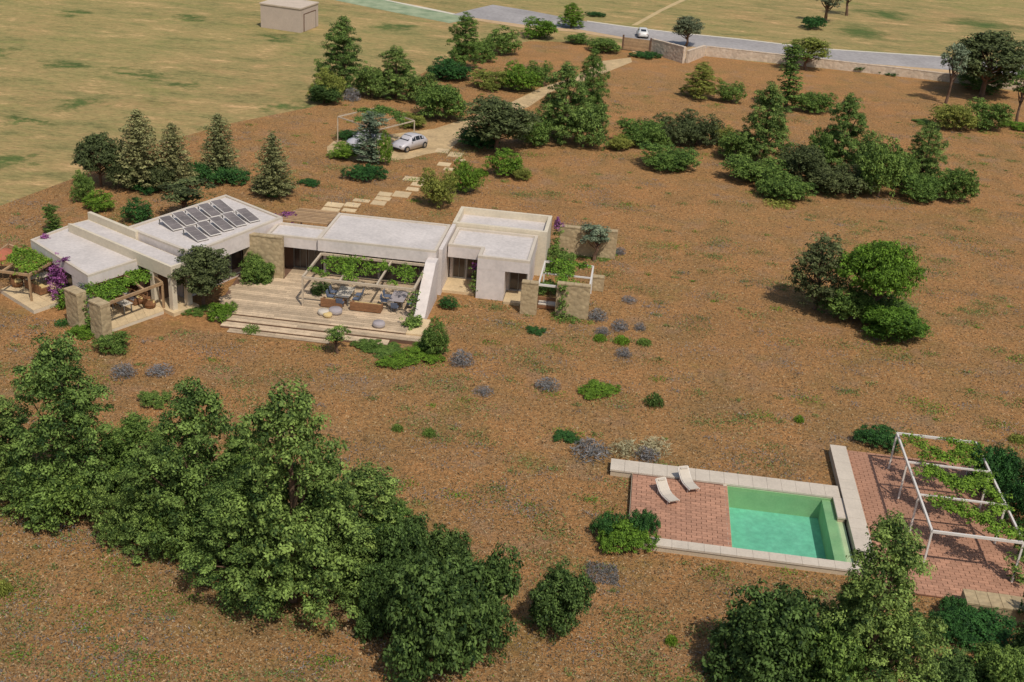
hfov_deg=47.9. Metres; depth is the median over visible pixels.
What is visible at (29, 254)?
climbing vine
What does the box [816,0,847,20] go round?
olive tree
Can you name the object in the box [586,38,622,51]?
shrub
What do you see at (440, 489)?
fresh weeds
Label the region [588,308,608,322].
lavender
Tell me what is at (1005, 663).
evergreen shrub
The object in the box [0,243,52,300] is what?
pergola
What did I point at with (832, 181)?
shrub
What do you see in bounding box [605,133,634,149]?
shrub
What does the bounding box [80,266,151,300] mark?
climbing vine
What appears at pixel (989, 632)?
juniper bush
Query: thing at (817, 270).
holm oak
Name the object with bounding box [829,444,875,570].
stone strip wall
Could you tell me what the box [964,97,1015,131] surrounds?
shrub
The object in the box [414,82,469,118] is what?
shrub
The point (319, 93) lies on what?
shrub
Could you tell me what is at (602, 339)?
grass tuft
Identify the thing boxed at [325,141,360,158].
shrub
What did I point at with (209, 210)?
solar panel
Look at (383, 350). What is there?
shrub
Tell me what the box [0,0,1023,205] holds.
field
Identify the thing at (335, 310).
pouf
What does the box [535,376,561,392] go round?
lavender
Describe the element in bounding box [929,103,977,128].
shrub
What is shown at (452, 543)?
evergreen shrub
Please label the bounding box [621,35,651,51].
sliding gate
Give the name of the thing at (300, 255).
window
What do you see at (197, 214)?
solar panel
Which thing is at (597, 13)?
juniper bush
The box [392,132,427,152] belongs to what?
parked car
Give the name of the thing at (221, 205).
solar panel
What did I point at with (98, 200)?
shrub
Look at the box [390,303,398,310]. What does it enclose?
chair
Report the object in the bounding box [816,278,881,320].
shrub
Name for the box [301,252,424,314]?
pergola
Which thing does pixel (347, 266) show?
climbing vine
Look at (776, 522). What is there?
swimming pool
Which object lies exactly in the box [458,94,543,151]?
holm oak
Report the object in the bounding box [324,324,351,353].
tree
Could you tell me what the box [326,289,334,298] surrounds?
chair
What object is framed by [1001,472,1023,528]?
juniper bush
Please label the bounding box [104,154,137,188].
shrub
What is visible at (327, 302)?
sofa
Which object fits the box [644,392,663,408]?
shrub
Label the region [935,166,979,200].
shrub
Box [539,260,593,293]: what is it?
pergola
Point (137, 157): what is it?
fir tree
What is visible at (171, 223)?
solar panel
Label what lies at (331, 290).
chair
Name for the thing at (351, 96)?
flowering bush
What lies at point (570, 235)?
stone wall
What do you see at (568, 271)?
climbing vine
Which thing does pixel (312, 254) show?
window
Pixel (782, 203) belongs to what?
grass tuft
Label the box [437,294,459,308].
shrub
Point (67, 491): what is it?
pine shrub
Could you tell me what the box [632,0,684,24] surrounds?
field path
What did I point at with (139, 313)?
patio
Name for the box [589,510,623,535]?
juniper bush
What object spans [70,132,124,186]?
holm oak
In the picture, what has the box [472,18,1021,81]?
roadside verge
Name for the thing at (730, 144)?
shrub
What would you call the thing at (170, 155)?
fir tree
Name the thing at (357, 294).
chair
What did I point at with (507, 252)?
villa
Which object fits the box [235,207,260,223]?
solar panel
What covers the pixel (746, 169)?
shrub
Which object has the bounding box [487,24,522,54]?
shrub
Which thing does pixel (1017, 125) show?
shrub
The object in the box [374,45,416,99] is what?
pine tree
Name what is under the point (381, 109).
climbing vine
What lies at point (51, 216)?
shrub
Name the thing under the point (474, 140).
shrub
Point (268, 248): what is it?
stone wall
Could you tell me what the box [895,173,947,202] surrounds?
shrub
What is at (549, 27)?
shrub
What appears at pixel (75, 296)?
stone pier
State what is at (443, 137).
driveway
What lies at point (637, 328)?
lavender
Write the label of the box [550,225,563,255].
flowering climber
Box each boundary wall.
[651,39,685,62]
[685,45,705,62]
[705,46,1023,89]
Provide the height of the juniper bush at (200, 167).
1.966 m
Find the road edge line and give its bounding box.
[588,21,951,57]
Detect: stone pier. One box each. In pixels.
[63,285,88,326]
[88,297,112,338]
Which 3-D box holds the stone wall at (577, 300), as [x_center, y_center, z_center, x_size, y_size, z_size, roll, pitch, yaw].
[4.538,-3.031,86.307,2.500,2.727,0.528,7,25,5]
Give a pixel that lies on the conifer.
(703, 83)
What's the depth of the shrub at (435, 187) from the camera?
106.62 m
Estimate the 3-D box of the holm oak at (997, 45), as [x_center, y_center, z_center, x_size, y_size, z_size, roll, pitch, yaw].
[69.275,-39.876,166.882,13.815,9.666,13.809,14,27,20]
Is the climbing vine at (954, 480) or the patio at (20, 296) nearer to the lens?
the climbing vine at (954, 480)
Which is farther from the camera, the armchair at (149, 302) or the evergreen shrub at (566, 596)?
the armchair at (149, 302)
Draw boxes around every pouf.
[318,308,328,315]
[323,312,331,317]
[329,306,341,315]
[373,319,384,328]
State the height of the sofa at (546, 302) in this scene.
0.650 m
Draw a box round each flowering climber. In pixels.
[40,233,50,238]
[45,252,71,299]
[50,283,65,309]
[57,256,69,261]
[76,282,88,297]
[274,211,296,222]
[468,267,477,295]
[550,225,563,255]
[552,216,563,228]
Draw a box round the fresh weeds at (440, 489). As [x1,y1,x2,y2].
[0,93,1023,681]
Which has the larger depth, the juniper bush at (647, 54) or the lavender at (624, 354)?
the juniper bush at (647, 54)
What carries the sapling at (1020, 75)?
on the ground at (664, 75)
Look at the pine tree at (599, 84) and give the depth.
136.11 m
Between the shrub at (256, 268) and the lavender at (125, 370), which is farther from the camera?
the shrub at (256, 268)
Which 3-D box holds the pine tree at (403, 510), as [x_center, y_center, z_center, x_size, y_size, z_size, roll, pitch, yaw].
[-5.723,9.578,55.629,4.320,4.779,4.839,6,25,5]
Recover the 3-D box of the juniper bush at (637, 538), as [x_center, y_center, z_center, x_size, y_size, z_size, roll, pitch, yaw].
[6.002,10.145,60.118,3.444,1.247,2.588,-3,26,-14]
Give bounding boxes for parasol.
[0,248,12,277]
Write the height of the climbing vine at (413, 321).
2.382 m
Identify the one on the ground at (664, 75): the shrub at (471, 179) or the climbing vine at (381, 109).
the shrub at (471, 179)
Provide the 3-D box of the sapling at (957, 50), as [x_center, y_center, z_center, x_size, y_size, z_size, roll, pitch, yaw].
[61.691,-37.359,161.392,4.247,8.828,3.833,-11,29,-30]
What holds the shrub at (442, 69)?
on the ground at (664, 75)
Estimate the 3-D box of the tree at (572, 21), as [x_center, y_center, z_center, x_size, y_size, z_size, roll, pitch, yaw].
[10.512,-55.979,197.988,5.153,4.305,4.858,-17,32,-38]
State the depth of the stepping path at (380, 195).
109.77 m
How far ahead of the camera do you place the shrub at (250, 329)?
80.69 m
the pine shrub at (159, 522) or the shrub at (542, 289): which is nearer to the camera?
the pine shrub at (159, 522)
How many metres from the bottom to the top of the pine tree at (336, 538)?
6.628 m
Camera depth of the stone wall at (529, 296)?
86.16 m
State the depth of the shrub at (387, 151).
117.84 m
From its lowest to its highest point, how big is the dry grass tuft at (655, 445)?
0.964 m
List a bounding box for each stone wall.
[243,232,284,278]
[520,279,538,314]
[554,281,590,319]
[559,224,617,258]
[592,274,604,291]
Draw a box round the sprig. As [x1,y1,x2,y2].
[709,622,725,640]
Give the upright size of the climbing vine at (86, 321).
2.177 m
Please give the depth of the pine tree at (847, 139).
123.63 m
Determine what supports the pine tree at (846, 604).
on the ground at (664, 75)
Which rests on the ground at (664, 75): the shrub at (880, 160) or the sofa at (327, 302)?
the shrub at (880, 160)
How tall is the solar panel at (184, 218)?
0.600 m
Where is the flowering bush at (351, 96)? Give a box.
[342,87,360,101]
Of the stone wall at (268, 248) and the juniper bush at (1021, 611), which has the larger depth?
the stone wall at (268, 248)
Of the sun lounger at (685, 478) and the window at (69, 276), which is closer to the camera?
the sun lounger at (685, 478)
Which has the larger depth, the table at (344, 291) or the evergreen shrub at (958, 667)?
the table at (344, 291)
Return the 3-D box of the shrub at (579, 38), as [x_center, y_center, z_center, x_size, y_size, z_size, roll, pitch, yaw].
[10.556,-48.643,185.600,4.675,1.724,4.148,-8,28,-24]
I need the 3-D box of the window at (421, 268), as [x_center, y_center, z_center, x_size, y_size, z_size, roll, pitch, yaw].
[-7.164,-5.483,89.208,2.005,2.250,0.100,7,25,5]
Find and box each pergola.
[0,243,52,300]
[87,273,164,307]
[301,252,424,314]
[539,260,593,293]
[888,432,1023,582]
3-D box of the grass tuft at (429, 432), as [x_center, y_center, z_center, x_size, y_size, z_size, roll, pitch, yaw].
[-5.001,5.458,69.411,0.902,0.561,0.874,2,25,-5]
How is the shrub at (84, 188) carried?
on the ground at (664, 75)
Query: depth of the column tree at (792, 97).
150.33 m
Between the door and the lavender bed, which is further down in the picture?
the lavender bed
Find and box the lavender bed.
[586,560,618,585]
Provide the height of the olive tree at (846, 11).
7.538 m
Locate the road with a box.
[453,5,1022,72]
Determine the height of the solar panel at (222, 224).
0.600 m
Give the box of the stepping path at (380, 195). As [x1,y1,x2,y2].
[321,148,465,212]
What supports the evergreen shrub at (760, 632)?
on the ground at (664, 75)
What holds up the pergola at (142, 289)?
on the patio at (139, 313)
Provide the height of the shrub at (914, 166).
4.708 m
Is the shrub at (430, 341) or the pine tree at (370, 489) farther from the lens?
the shrub at (430, 341)
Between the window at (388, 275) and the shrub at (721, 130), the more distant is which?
the shrub at (721, 130)
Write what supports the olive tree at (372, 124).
on the ground at (664, 75)
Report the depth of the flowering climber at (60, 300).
82.01 m
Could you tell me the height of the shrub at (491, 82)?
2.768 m
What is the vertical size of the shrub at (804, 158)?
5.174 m
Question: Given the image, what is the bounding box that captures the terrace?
[208,267,430,345]
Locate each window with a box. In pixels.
[42,262,57,277]
[58,267,72,286]
[220,255,230,280]
[230,249,242,274]
[293,248,306,267]
[308,249,321,269]
[326,252,351,275]
[353,255,378,278]
[379,257,404,281]
[406,260,424,283]
[452,257,465,277]
[466,259,477,278]
[509,272,527,290]
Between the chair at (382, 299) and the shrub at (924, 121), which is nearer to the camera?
the chair at (382, 299)
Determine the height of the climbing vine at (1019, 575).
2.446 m
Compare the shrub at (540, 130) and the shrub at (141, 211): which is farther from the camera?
the shrub at (540, 130)
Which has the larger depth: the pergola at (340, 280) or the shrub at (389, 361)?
the pergola at (340, 280)
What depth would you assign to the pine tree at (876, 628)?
47.93 m
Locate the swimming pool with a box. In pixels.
[610,458,861,575]
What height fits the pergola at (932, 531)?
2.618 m
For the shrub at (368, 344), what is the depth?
79.79 m
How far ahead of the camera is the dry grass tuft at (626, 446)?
68.85 m
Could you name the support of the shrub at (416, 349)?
on the ground at (664, 75)
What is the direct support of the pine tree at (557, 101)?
on the ground at (664, 75)
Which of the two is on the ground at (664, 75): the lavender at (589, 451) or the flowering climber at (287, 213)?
the lavender at (589, 451)
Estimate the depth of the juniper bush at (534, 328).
83.89 m
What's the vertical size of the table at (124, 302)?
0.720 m
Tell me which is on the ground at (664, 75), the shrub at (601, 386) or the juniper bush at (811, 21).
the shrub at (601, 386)
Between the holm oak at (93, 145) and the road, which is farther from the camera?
the road
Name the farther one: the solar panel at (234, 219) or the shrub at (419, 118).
the shrub at (419, 118)
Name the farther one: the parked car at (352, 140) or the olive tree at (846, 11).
the olive tree at (846, 11)
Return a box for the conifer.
[678,62,722,99]
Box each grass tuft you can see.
[0,579,13,598]
[392,423,402,432]
[421,427,435,437]
[477,168,488,177]
[593,333,606,342]
[607,437,640,459]
[613,334,629,346]
[636,337,652,346]
[638,435,672,456]
[664,634,677,647]
[762,198,796,209]
[794,414,803,423]
[1007,433,1023,445]
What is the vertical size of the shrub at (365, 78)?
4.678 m
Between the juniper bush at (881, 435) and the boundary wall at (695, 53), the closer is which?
the juniper bush at (881, 435)
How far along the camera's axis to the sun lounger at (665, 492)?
64.28 m
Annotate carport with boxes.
[337,108,414,147]
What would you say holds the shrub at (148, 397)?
on the ground at (664, 75)
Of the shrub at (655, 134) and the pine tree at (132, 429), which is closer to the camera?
the pine tree at (132, 429)
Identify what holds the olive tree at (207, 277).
on the ground at (664, 75)
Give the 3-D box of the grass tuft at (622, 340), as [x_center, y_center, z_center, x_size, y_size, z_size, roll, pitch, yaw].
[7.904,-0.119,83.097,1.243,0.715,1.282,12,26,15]
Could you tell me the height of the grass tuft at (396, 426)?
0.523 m
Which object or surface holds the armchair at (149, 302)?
on the patio at (139, 313)
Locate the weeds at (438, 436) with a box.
[0,78,1023,681]
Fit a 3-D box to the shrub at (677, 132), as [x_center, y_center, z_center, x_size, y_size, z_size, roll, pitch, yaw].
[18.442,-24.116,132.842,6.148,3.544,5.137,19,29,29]
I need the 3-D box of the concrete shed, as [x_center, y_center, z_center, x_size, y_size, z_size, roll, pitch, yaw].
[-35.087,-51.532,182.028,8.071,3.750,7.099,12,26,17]
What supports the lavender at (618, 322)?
on the ground at (664, 75)
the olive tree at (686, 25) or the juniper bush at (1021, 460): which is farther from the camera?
the olive tree at (686, 25)
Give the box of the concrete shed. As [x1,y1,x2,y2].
[259,0,318,32]
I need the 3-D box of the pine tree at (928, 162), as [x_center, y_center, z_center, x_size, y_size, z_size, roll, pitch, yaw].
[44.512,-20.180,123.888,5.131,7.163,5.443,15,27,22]
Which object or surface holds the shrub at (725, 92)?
on the ground at (664, 75)
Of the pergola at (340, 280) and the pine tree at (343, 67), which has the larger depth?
the pine tree at (343, 67)
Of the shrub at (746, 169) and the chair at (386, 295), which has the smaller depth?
the chair at (386, 295)
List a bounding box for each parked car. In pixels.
[346,130,382,148]
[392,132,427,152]
[636,27,648,37]
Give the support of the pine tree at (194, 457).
on the ground at (664, 75)
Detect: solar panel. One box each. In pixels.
[158,215,183,231]
[171,211,195,226]
[182,225,208,242]
[184,207,208,221]
[195,220,221,236]
[197,203,221,216]
[208,216,234,231]
[210,199,234,212]
[221,211,246,227]
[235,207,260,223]
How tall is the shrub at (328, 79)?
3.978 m
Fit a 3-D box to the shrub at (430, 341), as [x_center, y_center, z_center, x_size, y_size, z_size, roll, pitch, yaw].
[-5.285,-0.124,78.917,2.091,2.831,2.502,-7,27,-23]
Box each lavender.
[109,362,138,381]
[144,362,174,378]
[447,349,474,367]
[471,385,493,397]
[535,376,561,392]
[569,437,612,465]
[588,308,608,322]
[594,326,609,334]
[611,318,629,332]
[614,346,631,358]
[616,247,625,255]
[622,295,637,303]
[632,445,660,462]
[633,322,646,331]
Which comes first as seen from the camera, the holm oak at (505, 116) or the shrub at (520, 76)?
the holm oak at (505, 116)
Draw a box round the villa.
[30,194,551,318]
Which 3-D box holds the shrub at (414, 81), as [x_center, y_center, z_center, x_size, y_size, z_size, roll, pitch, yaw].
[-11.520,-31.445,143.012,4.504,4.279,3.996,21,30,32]
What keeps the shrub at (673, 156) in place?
on the ground at (664, 75)
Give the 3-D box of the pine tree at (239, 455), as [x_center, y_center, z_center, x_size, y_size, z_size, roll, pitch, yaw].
[-13.566,7.140,57.556,4.728,6.571,4.856,-16,32,-37]
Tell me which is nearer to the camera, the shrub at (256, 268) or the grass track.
the shrub at (256, 268)
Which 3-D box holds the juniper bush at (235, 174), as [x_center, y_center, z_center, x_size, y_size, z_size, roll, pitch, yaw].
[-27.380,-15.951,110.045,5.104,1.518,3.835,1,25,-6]
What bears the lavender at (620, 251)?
on the ground at (664, 75)
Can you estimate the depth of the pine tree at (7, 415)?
59.33 m
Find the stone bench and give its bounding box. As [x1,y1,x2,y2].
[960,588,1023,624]
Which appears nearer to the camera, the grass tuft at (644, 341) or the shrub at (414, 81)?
the grass tuft at (644, 341)
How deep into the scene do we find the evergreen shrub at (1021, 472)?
66.07 m
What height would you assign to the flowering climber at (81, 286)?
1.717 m
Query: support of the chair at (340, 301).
on the terrace
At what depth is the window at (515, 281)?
89.84 m
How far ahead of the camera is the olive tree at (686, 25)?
187.32 m
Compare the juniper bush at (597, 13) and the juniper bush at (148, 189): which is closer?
the juniper bush at (148, 189)
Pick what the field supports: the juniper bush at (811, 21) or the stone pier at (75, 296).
the juniper bush at (811, 21)
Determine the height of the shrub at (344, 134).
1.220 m
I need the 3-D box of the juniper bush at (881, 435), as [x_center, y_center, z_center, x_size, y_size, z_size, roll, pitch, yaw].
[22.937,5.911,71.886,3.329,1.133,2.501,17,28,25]
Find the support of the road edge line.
on the road
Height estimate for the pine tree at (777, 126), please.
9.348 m
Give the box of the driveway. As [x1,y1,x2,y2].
[327,58,631,160]
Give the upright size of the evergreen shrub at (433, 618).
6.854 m
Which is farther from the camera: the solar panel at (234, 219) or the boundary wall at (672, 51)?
the boundary wall at (672, 51)
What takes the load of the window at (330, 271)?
in the villa
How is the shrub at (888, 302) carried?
on the ground at (664, 75)
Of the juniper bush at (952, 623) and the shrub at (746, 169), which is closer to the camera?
the juniper bush at (952, 623)
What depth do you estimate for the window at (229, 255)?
88.08 m
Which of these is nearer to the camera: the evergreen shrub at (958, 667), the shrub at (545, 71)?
the evergreen shrub at (958, 667)
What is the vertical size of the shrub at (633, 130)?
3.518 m
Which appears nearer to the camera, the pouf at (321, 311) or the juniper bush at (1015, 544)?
the juniper bush at (1015, 544)
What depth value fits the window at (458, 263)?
91.41 m
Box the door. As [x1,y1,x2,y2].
[303,10,315,31]
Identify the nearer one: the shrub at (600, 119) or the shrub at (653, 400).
the shrub at (653, 400)
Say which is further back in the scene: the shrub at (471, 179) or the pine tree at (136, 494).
the shrub at (471, 179)
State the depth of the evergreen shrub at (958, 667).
50.83 m
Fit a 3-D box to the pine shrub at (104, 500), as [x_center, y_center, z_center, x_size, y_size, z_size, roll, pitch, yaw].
[-19.830,8.639,57.379,2.523,3.472,2.844,-10,29,-28]
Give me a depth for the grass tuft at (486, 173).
117.41 m
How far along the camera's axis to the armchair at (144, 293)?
83.26 m
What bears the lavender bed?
on the ground at (664, 75)
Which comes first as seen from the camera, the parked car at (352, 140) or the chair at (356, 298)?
the chair at (356, 298)
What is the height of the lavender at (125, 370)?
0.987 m
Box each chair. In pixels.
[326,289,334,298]
[329,285,337,297]
[336,298,343,308]
[352,293,361,301]
[355,288,364,298]
[380,293,388,303]
[382,289,390,298]
[387,300,393,311]
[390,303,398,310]
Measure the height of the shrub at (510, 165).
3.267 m
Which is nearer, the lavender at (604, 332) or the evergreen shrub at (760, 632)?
the evergreen shrub at (760, 632)
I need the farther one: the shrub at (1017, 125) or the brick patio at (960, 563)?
the shrub at (1017, 125)
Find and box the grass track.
[336,0,464,22]
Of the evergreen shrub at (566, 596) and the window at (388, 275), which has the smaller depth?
the evergreen shrub at (566, 596)
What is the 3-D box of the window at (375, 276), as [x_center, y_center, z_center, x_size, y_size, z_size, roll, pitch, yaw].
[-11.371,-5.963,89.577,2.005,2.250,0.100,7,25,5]
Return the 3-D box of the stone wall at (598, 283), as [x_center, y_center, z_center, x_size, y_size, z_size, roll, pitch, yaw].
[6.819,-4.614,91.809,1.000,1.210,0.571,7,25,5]
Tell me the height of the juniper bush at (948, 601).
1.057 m
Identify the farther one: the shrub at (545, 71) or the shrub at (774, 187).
the shrub at (545, 71)
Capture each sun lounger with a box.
[655,477,679,504]
[677,465,699,492]
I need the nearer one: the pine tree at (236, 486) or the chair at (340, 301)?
the pine tree at (236, 486)
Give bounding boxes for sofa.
[24,279,50,294]
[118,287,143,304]
[320,296,344,307]
[350,300,382,312]
[537,296,555,309]
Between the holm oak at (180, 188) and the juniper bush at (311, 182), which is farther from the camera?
the juniper bush at (311, 182)
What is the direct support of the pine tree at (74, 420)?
on the ground at (664, 75)
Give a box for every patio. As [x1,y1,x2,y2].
[0,275,64,313]
[110,304,163,331]
[847,450,1023,599]
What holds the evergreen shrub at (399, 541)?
on the ground at (664, 75)
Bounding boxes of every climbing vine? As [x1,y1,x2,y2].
[0,245,51,276]
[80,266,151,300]
[82,299,90,329]
[307,254,422,285]
[352,104,406,122]
[399,290,422,329]
[543,257,591,282]
[553,285,568,315]
[901,433,1023,540]
[1002,546,1023,584]
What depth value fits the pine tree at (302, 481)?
51.05 m
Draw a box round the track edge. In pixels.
[386,0,454,13]
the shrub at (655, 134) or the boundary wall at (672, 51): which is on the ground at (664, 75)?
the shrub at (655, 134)
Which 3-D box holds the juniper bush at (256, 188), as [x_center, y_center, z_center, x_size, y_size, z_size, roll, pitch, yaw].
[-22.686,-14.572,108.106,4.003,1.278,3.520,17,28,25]
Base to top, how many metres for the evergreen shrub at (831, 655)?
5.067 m
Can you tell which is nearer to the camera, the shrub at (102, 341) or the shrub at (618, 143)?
the shrub at (102, 341)
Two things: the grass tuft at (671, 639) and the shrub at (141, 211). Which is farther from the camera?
the shrub at (141, 211)
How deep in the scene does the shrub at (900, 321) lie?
85.86 m
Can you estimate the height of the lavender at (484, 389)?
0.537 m
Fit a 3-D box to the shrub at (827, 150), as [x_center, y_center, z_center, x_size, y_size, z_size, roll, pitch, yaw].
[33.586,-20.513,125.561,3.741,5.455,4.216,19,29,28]
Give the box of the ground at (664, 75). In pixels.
[0,41,1023,681]
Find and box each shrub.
[1,460,103,531]
[41,203,62,232]
[54,318,69,327]
[66,324,94,340]
[68,168,94,202]
[81,188,116,212]
[84,484,138,552]
[91,331,130,354]
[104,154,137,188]
[118,197,153,222]
[137,390,171,408]
[141,157,178,189]
[141,503,202,562]
[180,304,208,316]
[206,301,237,322]
[238,251,275,285]
[242,324,260,334]
[305,84,343,102]
[306,67,346,96]
[310,277,332,295]
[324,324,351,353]
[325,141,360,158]
[335,129,356,139]
[350,338,382,350]
[353,64,388,96]
[353,556,407,643]
[360,341,406,358]
[368,511,440,578]
[375,351,413,368]
[376,130,393,163]
[378,547,496,681]
[400,112,426,128]
[400,341,446,364]
[404,70,437,101]
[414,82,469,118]
[417,167,458,207]
[417,315,449,353]
[423,522,473,569]
[426,55,475,79]
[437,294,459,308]
[450,156,484,192]
[453,126,505,148]
[457,540,523,665]
[469,37,497,61]
[470,68,511,91]
[481,147,522,175]
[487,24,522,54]
[498,60,544,89]
[513,165,533,179]
[515,115,552,145]
[519,16,557,38]
[525,60,553,85]
[528,557,596,644]
[538,279,556,294]
[545,244,575,271]
[550,311,581,323]
[564,32,590,43]
[564,102,611,150]
[575,250,618,261]
[577,379,621,399]
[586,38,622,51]
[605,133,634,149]
[614,116,662,145]
[639,121,672,146]
[639,140,702,171]
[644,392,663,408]
[652,111,696,144]
[675,108,726,145]
[699,578,833,681]
[710,123,735,143]
[715,80,747,102]
[716,129,761,160]
[719,153,790,184]
[755,165,818,199]
[776,142,831,181]
[784,613,874,681]
[795,92,838,112]
[808,126,835,170]
[808,162,877,197]
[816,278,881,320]
[852,130,887,180]
[853,135,912,196]
[855,291,918,321]
[859,304,934,342]
[886,148,920,186]
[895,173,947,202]
[912,118,934,124]
[921,646,989,681]
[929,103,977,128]
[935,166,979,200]
[956,72,1012,94]
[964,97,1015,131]
[971,641,1023,681]
[998,119,1023,129]
[1010,620,1023,649]
[1011,461,1023,480]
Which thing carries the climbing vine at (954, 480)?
on the pergola at (932, 531)
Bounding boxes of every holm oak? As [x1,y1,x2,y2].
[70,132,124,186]
[157,176,216,208]
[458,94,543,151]
[785,233,854,309]
[941,30,1023,96]
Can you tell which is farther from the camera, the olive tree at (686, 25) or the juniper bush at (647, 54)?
the olive tree at (686, 25)
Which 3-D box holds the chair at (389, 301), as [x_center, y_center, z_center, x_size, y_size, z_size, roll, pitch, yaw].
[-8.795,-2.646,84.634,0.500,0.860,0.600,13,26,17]
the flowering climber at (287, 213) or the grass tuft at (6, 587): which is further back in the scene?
the flowering climber at (287, 213)
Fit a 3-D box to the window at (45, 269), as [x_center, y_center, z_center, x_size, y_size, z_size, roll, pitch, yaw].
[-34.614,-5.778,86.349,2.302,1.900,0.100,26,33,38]
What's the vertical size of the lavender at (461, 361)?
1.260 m
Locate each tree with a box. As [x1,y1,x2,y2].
[0,330,132,527]
[0,395,46,515]
[93,410,175,509]
[112,440,186,564]
[114,108,165,186]
[119,376,254,578]
[152,122,199,183]
[167,244,236,305]
[176,464,286,609]
[197,113,245,174]
[204,424,284,545]
[219,377,365,629]
[248,133,298,196]
[271,475,378,609]
[311,457,415,600]
[312,15,367,88]
[344,497,418,589]
[353,111,389,163]
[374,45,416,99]
[445,11,485,67]
[533,60,595,144]
[557,2,584,27]
[570,48,610,116]
[576,222,610,261]
[671,15,705,46]
[735,81,794,163]
[776,44,812,110]
[782,36,832,70]
[797,508,953,681]
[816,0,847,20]
[816,92,869,176]
[817,571,864,681]
[828,239,928,304]
[845,0,850,15]
[906,121,949,178]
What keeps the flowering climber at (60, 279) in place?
on the ground at (664, 75)
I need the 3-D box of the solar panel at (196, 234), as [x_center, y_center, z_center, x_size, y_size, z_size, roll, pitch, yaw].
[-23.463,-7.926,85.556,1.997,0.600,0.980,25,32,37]
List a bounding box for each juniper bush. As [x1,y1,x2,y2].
[131,181,164,193]
[185,160,211,180]
[201,165,252,185]
[254,178,293,197]
[296,177,320,186]
[340,163,388,179]
[525,325,546,335]
[553,429,580,442]
[585,11,606,16]
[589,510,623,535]
[595,518,660,553]
[621,508,660,535]
[628,51,662,58]
[800,16,827,27]
[850,423,904,453]
[928,604,968,647]
[938,592,974,615]
[946,604,1017,653]
[963,442,1023,498]
[994,448,1023,485]
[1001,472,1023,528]
[1013,525,1023,556]
[1017,592,1023,614]
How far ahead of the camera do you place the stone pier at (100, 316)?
77.47 m
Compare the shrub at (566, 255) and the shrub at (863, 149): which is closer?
the shrub at (566, 255)
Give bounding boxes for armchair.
[9,274,22,286]
[134,289,147,303]
[143,295,155,308]
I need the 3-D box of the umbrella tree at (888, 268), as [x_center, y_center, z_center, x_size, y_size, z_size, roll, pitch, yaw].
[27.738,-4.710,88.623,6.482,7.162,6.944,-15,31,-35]
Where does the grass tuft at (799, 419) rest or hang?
on the ground at (664, 75)
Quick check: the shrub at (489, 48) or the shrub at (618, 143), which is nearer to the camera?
the shrub at (618, 143)
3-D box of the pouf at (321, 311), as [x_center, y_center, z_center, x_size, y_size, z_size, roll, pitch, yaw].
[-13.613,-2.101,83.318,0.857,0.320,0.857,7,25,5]
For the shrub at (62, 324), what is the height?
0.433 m
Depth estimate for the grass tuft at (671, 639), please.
53.42 m
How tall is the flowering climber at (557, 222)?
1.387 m
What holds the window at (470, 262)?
in the villa
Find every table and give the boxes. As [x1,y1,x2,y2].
[36,271,52,284]
[112,297,132,314]
[334,286,354,305]
[389,290,408,310]
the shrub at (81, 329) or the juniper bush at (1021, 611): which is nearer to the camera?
the juniper bush at (1021, 611)
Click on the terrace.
(275, 308)
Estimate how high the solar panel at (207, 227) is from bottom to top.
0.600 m
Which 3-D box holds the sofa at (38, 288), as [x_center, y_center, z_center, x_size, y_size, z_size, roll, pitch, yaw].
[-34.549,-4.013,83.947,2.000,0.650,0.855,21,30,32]
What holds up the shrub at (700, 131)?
on the ground at (664, 75)
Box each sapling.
[940,43,971,103]
[1010,68,1023,121]
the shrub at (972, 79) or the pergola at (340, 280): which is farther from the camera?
the shrub at (972, 79)
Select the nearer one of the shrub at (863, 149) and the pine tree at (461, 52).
the shrub at (863, 149)
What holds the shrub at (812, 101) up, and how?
on the ground at (664, 75)
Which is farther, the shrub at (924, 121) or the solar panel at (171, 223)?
the shrub at (924, 121)
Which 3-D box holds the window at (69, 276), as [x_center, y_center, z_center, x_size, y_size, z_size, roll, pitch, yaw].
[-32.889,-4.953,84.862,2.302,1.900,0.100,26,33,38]
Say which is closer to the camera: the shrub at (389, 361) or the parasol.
the shrub at (389, 361)
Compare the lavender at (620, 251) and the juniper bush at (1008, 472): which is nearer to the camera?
the juniper bush at (1008, 472)
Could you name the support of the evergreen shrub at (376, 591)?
on the ground at (664, 75)
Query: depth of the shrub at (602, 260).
98.47 m
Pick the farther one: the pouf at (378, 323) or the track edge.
the track edge
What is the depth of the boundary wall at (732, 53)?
180.13 m
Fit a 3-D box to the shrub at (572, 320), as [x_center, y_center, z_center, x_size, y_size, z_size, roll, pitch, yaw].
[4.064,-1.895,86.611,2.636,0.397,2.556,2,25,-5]
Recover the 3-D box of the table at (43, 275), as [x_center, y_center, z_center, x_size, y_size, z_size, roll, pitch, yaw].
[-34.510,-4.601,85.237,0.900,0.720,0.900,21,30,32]
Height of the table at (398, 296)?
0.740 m
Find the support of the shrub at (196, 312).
on the ground at (664, 75)
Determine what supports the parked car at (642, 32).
on the road
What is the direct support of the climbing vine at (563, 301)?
attached to the stone wall at (577, 300)
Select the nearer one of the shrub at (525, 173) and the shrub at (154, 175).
the shrub at (154, 175)

